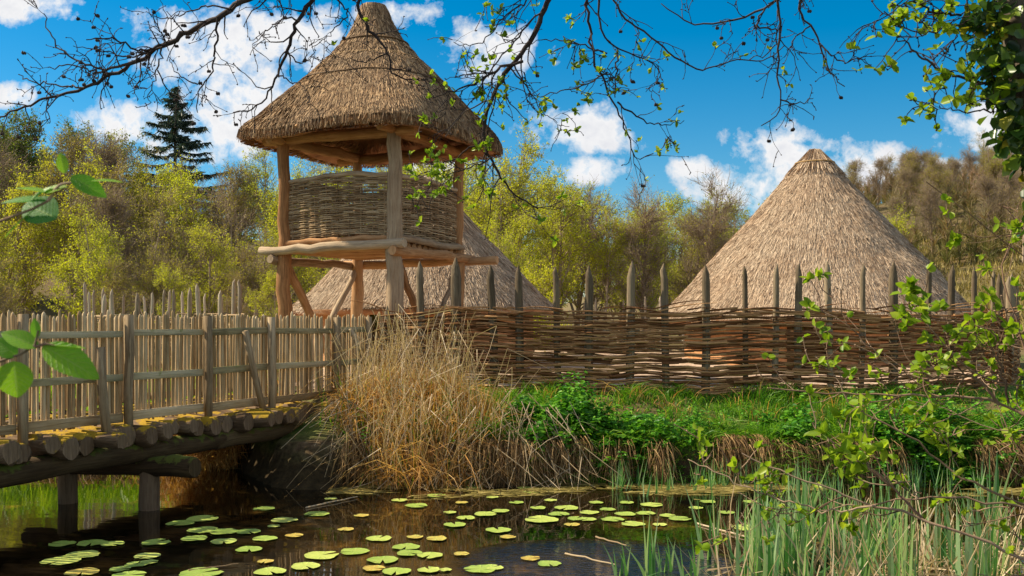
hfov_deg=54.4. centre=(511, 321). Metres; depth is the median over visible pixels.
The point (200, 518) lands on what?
lily pad
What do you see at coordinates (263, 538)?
lily pad
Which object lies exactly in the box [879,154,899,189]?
alder tree
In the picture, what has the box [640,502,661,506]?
lily pad
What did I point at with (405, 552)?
lily pad
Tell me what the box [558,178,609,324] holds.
birch tree
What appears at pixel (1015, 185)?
bare tree
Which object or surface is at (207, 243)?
birch tree
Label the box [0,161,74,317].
birch tree
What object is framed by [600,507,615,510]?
lily pad
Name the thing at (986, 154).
alder tree
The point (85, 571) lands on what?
lily pad
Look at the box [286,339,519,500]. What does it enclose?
dry grass clump
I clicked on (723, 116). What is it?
sky
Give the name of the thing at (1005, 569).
bank grass
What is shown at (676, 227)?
birch tree
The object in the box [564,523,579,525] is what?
lily pad
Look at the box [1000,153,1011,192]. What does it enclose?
bare tree
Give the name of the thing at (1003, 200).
alder tree
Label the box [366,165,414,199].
birch tree
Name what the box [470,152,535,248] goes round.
alder tree
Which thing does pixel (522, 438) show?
fallen reed stems
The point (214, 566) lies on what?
floating stick
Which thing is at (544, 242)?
birch tree
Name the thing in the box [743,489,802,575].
iris plant
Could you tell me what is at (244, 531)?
lily pad
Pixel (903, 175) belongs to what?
bare tree
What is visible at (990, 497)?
iris plant
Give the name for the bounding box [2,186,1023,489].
ground
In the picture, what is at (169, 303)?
wattle fence
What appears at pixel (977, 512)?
iris plant
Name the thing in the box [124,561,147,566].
lily pad
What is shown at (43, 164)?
birch tree
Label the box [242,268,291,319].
birch tree
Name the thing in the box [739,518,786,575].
iris plant
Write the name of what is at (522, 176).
birch tree
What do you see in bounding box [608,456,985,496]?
waterside sprouts
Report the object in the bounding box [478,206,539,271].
birch tree
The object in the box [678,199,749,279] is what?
birch tree
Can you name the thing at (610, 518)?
lily pad
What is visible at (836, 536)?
iris plant
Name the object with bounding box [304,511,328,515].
lily pad
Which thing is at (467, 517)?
lily pad
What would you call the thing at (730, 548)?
iris plant
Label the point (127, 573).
lily pad
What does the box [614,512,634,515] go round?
lily pad
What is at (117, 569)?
lily pad
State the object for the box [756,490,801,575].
iris plant
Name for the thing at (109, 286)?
alder tree
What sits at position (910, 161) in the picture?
alder tree
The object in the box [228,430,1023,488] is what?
hanging dead grass
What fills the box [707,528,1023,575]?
dead reed litter
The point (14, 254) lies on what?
birch tree
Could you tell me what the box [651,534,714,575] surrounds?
iris plant
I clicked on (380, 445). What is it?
dry grass clump
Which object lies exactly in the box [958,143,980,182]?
bare tree
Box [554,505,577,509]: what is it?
lily pad
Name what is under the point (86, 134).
broadleaf tree
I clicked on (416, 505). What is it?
lily pad
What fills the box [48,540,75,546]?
lily pad
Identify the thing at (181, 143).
spruce tree
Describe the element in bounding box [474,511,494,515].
lily pad
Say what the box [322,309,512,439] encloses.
dry grass clump
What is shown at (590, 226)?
bare tree
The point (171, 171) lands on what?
alder tree
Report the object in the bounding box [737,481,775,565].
iris plant
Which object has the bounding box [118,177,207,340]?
alder tree
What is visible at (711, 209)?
birch tree
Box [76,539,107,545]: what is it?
lily pad
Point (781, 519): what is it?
iris plant
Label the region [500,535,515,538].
lily pad
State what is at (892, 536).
iris plant
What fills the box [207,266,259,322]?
alder tree
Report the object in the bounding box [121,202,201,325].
alder tree
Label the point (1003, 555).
iris plant
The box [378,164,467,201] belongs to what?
birch tree
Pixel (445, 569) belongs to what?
lily pad
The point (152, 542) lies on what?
lily pad
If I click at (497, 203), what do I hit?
birch tree
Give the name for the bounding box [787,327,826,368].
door
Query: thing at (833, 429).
bank grass
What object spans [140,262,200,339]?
birch tree
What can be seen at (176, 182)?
birch tree
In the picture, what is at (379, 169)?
birch tree
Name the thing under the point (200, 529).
lily pad
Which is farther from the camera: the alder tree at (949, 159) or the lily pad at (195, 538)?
the alder tree at (949, 159)
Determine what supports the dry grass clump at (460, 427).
on the ground at (280, 462)
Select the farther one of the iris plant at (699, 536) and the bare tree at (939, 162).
the bare tree at (939, 162)
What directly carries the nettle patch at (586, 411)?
on the ground at (280, 462)
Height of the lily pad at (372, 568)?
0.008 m
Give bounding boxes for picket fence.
[0,309,371,443]
[5,315,314,415]
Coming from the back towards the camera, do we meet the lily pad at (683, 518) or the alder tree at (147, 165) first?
the alder tree at (147, 165)
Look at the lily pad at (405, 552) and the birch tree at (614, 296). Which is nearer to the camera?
the lily pad at (405, 552)
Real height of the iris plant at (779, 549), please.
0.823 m
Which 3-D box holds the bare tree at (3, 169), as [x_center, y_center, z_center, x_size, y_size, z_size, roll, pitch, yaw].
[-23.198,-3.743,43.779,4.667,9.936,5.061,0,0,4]
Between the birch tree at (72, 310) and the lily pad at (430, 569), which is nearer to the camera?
the lily pad at (430, 569)
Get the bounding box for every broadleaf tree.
[0,105,67,304]
[0,123,52,307]
[0,146,52,277]
[5,115,155,290]
[25,136,68,263]
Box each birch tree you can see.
[0,137,65,316]
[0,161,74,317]
[0,205,28,313]
[0,238,26,315]
[16,138,127,308]
[38,215,124,344]
[61,200,150,346]
[83,128,182,314]
[126,150,243,315]
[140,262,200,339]
[149,166,231,311]
[171,218,246,319]
[206,157,261,245]
[229,145,278,296]
[232,158,318,273]
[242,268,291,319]
[247,184,322,303]
[255,175,320,302]
[295,167,363,291]
[305,257,338,317]
[312,163,352,187]
[363,165,413,210]
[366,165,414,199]
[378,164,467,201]
[403,162,475,186]
[412,164,441,181]
[437,159,495,215]
[438,161,484,227]
[463,116,555,264]
[464,171,543,266]
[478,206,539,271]
[499,196,551,283]
[512,167,609,310]
[522,160,599,320]
[524,185,591,324]
[526,199,588,337]
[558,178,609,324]
[565,193,636,335]
[574,189,642,336]
[576,209,654,342]
[612,217,679,348]
[619,200,686,333]
[624,187,696,306]
[639,201,697,340]
[658,208,726,300]
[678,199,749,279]
[688,189,744,252]
[693,187,744,264]
[883,200,922,249]
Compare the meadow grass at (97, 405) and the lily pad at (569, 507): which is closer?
the lily pad at (569, 507)
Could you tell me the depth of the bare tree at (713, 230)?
39.56 m
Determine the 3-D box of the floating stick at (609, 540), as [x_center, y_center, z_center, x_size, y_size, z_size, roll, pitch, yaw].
[0.945,2.106,9.535,0.026,0.025,0.473,0,0,-33]
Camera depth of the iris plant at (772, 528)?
9.30 m
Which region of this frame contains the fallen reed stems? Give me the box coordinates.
[284,386,624,490]
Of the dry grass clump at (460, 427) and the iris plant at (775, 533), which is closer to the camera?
the iris plant at (775, 533)
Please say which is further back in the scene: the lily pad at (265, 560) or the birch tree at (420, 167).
the birch tree at (420, 167)
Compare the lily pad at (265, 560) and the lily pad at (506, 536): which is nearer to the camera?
the lily pad at (265, 560)
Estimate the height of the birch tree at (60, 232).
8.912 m
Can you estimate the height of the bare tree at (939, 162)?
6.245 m
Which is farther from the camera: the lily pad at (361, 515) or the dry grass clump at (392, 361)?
the dry grass clump at (392, 361)
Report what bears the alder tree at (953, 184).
on the ground at (280, 462)
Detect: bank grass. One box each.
[427,373,1023,486]
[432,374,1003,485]
[987,507,1023,575]
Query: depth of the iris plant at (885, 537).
8.97 m
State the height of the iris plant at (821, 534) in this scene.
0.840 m
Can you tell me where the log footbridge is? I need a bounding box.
[0,393,330,510]
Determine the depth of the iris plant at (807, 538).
8.69 m
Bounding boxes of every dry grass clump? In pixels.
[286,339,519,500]
[293,312,459,440]
[297,301,465,426]
[307,348,455,498]
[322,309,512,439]
[350,348,568,447]
[361,304,528,428]
[362,356,529,499]
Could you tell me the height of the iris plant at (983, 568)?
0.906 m
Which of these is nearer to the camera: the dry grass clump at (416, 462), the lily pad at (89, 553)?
the lily pad at (89, 553)
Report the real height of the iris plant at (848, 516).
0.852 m
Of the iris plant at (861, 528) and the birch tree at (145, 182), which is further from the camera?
the birch tree at (145, 182)
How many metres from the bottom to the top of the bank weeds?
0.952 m
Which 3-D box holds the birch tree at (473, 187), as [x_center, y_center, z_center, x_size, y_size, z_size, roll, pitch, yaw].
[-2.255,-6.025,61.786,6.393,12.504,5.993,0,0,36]
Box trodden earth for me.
[147,350,1020,391]
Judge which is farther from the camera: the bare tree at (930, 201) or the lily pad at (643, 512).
the bare tree at (930, 201)
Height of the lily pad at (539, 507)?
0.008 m
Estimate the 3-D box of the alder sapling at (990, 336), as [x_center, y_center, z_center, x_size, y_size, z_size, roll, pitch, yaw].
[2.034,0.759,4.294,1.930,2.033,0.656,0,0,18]
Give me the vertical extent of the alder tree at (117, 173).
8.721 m
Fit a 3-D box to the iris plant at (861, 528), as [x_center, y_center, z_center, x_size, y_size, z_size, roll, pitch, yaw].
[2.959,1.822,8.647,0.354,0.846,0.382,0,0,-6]
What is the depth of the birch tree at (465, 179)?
44.86 m
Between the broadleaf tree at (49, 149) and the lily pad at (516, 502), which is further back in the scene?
the broadleaf tree at (49, 149)
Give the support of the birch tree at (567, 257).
on the ground at (280, 462)
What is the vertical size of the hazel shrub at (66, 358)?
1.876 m
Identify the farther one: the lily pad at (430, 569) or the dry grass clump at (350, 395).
the dry grass clump at (350, 395)
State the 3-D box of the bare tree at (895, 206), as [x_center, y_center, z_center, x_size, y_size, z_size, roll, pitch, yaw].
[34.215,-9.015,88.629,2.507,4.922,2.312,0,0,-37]
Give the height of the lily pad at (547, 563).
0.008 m
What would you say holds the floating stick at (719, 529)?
on the pond water
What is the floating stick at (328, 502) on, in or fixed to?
on the pond water
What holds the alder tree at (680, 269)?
on the ground at (280, 462)
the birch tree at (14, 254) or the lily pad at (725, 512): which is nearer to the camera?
the lily pad at (725, 512)
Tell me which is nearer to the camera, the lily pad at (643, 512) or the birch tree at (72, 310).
the lily pad at (643, 512)
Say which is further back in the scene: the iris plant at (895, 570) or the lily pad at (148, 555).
the lily pad at (148, 555)
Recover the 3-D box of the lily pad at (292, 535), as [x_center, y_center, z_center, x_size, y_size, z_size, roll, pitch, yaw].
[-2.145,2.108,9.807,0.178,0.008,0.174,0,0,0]
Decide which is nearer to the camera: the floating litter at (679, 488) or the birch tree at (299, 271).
the floating litter at (679, 488)
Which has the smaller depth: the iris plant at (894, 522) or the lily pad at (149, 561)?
the lily pad at (149, 561)
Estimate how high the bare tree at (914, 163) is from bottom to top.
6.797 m
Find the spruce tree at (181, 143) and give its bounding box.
[115,86,258,249]
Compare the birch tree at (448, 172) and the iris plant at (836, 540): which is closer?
the iris plant at (836, 540)
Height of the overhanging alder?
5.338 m
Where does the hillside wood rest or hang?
on the ground at (280, 462)
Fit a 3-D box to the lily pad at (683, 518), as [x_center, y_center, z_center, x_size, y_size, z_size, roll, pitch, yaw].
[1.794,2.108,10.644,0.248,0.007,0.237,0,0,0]
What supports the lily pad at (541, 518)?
on the pond water
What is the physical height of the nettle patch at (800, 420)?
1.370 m
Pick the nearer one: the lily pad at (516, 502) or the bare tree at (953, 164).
the lily pad at (516, 502)
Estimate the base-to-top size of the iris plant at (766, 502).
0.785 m
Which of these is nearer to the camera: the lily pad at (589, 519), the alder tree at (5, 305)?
the lily pad at (589, 519)
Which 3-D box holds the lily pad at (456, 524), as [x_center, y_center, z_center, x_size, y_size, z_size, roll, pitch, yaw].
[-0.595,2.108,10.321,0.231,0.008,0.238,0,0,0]
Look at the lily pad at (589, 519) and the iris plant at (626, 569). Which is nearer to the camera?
the iris plant at (626, 569)
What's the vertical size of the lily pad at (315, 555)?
0.008 m
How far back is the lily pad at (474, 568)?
8.48 m
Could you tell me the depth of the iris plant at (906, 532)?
7.98 m
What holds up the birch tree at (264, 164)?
on the ground at (280, 462)
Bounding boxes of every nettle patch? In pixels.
[493,370,671,471]
[739,376,1023,484]
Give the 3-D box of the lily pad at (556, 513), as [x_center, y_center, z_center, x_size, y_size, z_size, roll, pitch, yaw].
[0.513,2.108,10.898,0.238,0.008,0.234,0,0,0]
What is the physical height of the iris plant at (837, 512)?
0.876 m
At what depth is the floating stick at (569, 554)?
8.82 m
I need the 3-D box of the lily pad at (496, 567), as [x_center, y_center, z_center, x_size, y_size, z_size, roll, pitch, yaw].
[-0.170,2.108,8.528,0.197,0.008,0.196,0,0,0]
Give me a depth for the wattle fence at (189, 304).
20.36 m
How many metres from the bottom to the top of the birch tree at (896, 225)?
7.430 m
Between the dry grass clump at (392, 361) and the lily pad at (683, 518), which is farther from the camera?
the dry grass clump at (392, 361)
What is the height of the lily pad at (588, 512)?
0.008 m
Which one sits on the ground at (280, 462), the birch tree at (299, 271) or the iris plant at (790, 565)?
the birch tree at (299, 271)
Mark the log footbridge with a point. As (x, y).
(150, 451)
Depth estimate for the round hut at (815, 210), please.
23.97 m
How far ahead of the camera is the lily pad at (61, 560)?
8.77 m
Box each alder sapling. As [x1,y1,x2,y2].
[673,384,1023,575]
[755,262,1023,437]
[797,182,1023,535]
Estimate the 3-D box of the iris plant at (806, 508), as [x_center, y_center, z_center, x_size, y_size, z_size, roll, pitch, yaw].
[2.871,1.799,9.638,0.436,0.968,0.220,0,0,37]
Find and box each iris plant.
[604,542,665,575]
[624,516,661,575]
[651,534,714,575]
[669,535,749,575]
[684,477,782,562]
[712,491,771,575]
[722,500,770,560]
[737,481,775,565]
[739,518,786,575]
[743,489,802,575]
[747,503,794,545]
[748,483,788,532]
[750,516,790,563]
[751,498,824,555]
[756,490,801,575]
[761,508,849,575]
[770,493,791,555]
[771,467,806,575]
[771,519,860,572]
[774,459,818,532]
[777,527,816,575]
[783,477,825,539]
[783,508,849,566]
[785,457,830,529]
[791,494,824,559]
[805,474,840,551]
[809,483,858,561]
[809,488,848,561]
[813,541,849,575]
[815,512,849,549]
[824,490,879,568]
[827,479,859,540]
[832,533,885,575]
[838,507,894,575]
[858,515,927,575]
[862,471,924,575]
[864,496,898,530]
[867,513,904,551]
[867,541,906,575]
[870,478,913,557]
[877,488,904,553]
[916,486,963,565]
[935,505,1001,575]
[940,493,996,575]
[940,520,1020,569]
[958,477,1022,532]
[963,506,1020,575]
[970,451,1019,535]
[978,499,1018,535]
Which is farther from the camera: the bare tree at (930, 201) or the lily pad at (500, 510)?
the bare tree at (930, 201)
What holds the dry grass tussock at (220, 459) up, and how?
on the ground at (280, 462)
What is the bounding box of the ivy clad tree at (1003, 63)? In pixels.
[846,0,1023,388]
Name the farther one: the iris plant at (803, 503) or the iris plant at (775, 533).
the iris plant at (803, 503)
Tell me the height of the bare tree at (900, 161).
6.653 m
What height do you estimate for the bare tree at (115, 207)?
7.469 m
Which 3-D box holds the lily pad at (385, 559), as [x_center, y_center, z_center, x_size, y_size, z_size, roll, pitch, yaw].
[-1.148,2.108,8.797,0.281,0.008,0.280,0,0,0]
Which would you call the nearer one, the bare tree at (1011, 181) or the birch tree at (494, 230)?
the birch tree at (494, 230)
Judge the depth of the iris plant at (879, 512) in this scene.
9.97 m
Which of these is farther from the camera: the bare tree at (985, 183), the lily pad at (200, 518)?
the bare tree at (985, 183)
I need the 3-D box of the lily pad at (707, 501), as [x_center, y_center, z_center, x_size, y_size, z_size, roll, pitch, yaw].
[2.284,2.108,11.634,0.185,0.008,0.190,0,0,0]
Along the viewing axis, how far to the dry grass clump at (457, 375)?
13.81 m
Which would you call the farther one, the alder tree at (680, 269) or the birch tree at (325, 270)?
the alder tree at (680, 269)
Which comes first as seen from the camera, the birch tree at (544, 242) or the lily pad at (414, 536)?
the lily pad at (414, 536)
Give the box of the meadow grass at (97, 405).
[5,360,278,448]
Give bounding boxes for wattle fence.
[83,279,243,368]
[92,288,683,367]
[350,257,1023,396]
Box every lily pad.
[39,556,80,564]
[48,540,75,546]
[63,567,98,575]
[65,550,98,557]
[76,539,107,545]
[101,541,124,545]
[109,566,130,571]
[112,570,145,575]
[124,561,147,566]
[134,553,160,558]
[140,559,157,563]
[141,539,170,544]
[166,520,193,525]
[179,567,223,575]
[181,535,206,540]
[186,515,217,520]
[187,526,216,532]
[209,528,238,533]
[210,538,236,543]
[235,546,261,551]
[236,529,260,533]
[252,535,277,540]
[253,506,274,509]
[253,567,285,574]
[257,559,273,562]
[271,517,297,522]
[285,533,302,536]
[291,562,319,568]
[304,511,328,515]
[304,551,338,558]
[337,527,353,530]
[340,548,369,554]
[354,514,368,516]
[363,565,384,570]
[366,535,391,540]
[366,556,397,562]
[382,567,410,574]
[392,498,405,501]
[392,543,419,549]
[397,550,421,555]
[405,503,427,506]
[407,535,422,538]
[416,552,442,557]
[417,566,439,571]
[427,493,445,496]
[427,536,445,539]
[440,568,451,570]
[444,522,465,526]
[454,552,468,554]
[456,515,474,518]
[464,565,495,572]
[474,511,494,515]
[481,564,503,569]
[486,527,510,532]
[492,509,508,511]
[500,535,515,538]
[509,501,523,503]
[521,555,539,560]
[525,515,558,522]
[530,506,544,508]
[538,560,561,565]
[548,511,568,515]
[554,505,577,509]
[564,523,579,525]
[568,516,584,519]
[579,510,598,513]
[580,517,595,520]
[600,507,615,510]
[601,517,623,520]
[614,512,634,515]
[620,501,633,503]
[622,521,644,525]
[636,511,655,514]
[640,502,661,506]
[653,523,666,525]
[659,513,673,516]
[669,516,690,520]
[700,500,714,502]
[718,511,734,513]
[732,524,747,529]
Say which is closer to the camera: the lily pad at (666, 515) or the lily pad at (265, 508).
the lily pad at (666, 515)
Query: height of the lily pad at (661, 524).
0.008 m
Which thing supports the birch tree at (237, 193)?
on the ground at (280, 462)
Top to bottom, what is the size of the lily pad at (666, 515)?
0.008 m
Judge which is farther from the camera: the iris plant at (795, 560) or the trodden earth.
the trodden earth
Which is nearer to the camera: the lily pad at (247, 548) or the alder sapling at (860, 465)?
the alder sapling at (860, 465)
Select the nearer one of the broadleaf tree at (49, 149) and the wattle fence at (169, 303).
the wattle fence at (169, 303)
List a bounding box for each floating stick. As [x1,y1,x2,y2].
[188,563,237,570]
[305,496,357,507]
[564,553,614,564]
[595,536,626,545]
[697,522,743,536]
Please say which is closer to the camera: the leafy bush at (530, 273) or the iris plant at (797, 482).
the iris plant at (797, 482)
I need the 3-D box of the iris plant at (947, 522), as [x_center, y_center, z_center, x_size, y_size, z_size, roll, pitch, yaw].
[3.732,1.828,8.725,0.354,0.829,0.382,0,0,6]
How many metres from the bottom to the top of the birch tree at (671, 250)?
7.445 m
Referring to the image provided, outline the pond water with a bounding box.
[0,467,1023,575]
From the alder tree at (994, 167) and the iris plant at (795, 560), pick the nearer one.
the iris plant at (795, 560)
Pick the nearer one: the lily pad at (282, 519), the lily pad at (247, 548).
the lily pad at (247, 548)
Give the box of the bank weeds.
[348,389,781,459]
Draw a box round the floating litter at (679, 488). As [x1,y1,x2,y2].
[220,467,1023,500]
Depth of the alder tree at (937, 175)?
90.93 m
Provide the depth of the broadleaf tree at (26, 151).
51.14 m
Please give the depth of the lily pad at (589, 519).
10.58 m
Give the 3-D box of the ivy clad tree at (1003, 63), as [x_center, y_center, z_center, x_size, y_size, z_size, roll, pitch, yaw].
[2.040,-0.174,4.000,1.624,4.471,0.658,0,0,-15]
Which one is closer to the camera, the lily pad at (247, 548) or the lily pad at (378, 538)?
the lily pad at (247, 548)
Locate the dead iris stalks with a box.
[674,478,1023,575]
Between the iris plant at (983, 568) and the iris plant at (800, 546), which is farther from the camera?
the iris plant at (800, 546)
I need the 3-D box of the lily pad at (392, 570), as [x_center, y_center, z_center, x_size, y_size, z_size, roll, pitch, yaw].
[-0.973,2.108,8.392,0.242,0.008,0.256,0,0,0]
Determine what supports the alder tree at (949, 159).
on the ground at (280, 462)
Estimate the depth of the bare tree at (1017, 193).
82.10 m
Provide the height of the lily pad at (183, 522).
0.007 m
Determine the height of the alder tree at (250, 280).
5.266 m
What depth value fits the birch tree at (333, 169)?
62.65 m
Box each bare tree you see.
[0,127,42,275]
[49,114,147,267]
[59,166,145,306]
[177,166,264,310]
[290,185,344,303]
[544,175,626,346]
[595,174,692,348]
[668,160,753,296]
[843,156,867,184]
[866,154,892,210]
[884,195,908,222]
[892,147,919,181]
[892,164,919,211]
[893,148,912,178]
[900,151,927,187]
[906,174,952,252]
[908,144,923,199]
[915,149,936,182]
[923,149,948,194]
[941,152,966,211]
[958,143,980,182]
[970,171,1007,239]
[992,168,1023,238]
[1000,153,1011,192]
[1005,169,1023,196]
[1007,186,1023,237]
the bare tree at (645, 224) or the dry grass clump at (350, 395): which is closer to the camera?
the dry grass clump at (350, 395)
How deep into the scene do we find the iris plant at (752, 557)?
8.13 m
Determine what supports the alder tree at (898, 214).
on the ground at (280, 462)
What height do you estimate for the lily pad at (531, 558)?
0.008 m
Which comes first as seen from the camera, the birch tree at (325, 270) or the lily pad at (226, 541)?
the lily pad at (226, 541)
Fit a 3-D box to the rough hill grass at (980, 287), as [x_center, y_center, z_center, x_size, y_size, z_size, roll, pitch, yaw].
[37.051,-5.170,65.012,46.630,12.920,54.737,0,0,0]
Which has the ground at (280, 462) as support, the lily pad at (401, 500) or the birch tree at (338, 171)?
the birch tree at (338, 171)
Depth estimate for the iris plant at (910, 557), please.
7.30 m
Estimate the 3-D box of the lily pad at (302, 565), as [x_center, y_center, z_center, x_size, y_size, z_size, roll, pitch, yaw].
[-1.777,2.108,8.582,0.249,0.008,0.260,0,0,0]
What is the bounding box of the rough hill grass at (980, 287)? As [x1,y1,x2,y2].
[672,215,1023,349]
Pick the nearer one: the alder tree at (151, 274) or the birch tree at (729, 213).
the alder tree at (151, 274)
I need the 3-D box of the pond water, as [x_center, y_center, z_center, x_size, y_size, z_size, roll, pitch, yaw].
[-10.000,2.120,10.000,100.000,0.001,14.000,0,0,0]
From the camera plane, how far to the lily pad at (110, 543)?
9.44 m
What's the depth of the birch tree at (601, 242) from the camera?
51.66 m
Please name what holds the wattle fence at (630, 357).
on the ground at (280, 462)
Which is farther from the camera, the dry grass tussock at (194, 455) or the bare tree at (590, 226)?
the bare tree at (590, 226)
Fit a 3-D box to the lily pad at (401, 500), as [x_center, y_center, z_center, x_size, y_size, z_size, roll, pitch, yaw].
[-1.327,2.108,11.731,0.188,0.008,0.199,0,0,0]
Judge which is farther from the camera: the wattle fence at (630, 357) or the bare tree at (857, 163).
the bare tree at (857, 163)
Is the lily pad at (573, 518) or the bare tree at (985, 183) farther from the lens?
the bare tree at (985, 183)
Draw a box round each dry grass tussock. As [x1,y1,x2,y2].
[173,394,230,470]
[185,382,278,472]
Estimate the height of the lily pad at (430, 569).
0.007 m
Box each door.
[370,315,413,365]
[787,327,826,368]
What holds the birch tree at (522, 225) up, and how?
on the ground at (280, 462)
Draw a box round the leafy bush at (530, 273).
[521,259,571,351]
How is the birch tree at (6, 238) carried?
on the ground at (280, 462)
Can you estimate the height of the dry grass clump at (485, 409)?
1.392 m
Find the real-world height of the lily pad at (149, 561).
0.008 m
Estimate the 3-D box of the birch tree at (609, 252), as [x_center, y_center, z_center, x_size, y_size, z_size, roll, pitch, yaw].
[4.008,-1.953,38.138,3.337,6.527,3.128,0,0,42]
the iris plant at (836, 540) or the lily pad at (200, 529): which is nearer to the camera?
the iris plant at (836, 540)
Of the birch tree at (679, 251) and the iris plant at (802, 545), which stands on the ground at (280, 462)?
the birch tree at (679, 251)
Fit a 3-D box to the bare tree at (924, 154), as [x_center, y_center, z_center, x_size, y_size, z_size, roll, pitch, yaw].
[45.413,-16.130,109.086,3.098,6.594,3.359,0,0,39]
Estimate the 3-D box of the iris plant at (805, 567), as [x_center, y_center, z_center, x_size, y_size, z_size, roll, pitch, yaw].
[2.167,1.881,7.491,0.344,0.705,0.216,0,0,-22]
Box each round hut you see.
[292,176,552,368]
[657,149,977,368]
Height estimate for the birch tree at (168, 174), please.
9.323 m
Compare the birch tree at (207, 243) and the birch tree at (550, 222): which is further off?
the birch tree at (550, 222)
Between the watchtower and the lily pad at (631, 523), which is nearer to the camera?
the lily pad at (631, 523)
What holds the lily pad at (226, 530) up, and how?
on the pond water
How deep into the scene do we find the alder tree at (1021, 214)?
76.32 m
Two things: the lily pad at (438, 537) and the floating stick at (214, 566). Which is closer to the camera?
the floating stick at (214, 566)
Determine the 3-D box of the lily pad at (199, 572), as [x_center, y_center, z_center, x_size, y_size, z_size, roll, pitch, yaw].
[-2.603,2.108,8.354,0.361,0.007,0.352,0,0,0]
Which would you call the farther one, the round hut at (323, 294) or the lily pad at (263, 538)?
the round hut at (323, 294)
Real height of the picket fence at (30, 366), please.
1.326 m
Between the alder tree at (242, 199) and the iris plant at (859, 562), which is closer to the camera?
the iris plant at (859, 562)
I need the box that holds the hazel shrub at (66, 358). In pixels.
[0,152,123,397]
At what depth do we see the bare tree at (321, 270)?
38.55 m
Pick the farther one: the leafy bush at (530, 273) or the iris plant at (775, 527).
the leafy bush at (530, 273)
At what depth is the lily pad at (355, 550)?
9.13 m
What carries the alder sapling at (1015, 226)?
on the ground at (280, 462)
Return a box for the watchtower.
[236,2,502,377]
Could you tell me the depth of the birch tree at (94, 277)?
33.94 m
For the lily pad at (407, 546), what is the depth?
9.31 m
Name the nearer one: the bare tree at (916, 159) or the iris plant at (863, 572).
the iris plant at (863, 572)
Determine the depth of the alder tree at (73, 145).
44.55 m
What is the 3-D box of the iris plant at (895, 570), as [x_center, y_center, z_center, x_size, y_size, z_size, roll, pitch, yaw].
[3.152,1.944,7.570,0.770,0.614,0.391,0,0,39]
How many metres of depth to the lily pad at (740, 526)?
10.17 m
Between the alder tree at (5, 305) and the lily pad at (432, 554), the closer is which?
the lily pad at (432, 554)
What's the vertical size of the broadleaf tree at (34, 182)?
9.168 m
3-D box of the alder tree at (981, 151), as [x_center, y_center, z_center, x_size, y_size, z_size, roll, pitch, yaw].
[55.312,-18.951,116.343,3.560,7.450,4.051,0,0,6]
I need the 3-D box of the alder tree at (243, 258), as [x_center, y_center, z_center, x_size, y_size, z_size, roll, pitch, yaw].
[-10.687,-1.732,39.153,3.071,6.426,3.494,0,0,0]
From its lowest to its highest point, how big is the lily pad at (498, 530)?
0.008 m
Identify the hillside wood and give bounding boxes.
[669,151,1022,266]
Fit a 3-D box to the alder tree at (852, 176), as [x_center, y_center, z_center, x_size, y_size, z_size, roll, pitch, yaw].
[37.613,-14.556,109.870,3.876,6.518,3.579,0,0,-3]
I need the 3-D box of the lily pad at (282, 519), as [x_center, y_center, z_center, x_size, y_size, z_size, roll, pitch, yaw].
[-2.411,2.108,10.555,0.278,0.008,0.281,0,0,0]
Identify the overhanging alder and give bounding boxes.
[0,0,908,247]
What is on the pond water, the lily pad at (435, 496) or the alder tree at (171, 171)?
the lily pad at (435, 496)
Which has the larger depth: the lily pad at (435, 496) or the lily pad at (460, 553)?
the lily pad at (435, 496)
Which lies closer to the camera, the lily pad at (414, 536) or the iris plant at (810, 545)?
the iris plant at (810, 545)
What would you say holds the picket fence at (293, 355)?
on the log footbridge
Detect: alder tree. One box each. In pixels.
[0,251,31,316]
[19,123,129,320]
[50,155,166,296]
[81,253,142,340]
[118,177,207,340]
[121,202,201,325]
[124,147,162,255]
[153,155,205,237]
[199,157,276,293]
[202,199,275,318]
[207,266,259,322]
[219,211,298,316]
[275,160,331,271]
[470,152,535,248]
[656,207,718,303]
[842,160,868,189]
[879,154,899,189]
[889,208,910,229]
[894,148,924,219]
[914,151,956,226]
[938,166,961,208]
[944,155,964,183]
[972,127,994,175]
[976,142,1005,191]
[979,139,994,166]
[992,179,1013,232]
[999,180,1023,263]
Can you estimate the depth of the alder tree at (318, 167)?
51.98 m
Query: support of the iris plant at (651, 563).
in the pond water
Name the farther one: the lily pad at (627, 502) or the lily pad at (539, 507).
the lily pad at (627, 502)
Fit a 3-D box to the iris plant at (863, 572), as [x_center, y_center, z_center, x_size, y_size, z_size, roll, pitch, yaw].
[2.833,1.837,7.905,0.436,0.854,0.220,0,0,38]
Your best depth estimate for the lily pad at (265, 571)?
8.41 m
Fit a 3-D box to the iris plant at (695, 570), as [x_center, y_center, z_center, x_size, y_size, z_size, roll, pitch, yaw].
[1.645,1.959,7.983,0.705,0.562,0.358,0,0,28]
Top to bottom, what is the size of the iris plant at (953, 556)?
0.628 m
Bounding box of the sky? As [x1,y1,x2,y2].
[0,0,1013,304]
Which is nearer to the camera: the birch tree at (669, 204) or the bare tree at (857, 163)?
the birch tree at (669, 204)
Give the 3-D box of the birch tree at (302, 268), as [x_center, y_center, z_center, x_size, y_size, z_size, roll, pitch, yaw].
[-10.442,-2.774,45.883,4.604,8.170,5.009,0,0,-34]
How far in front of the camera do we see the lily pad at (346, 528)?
10.11 m

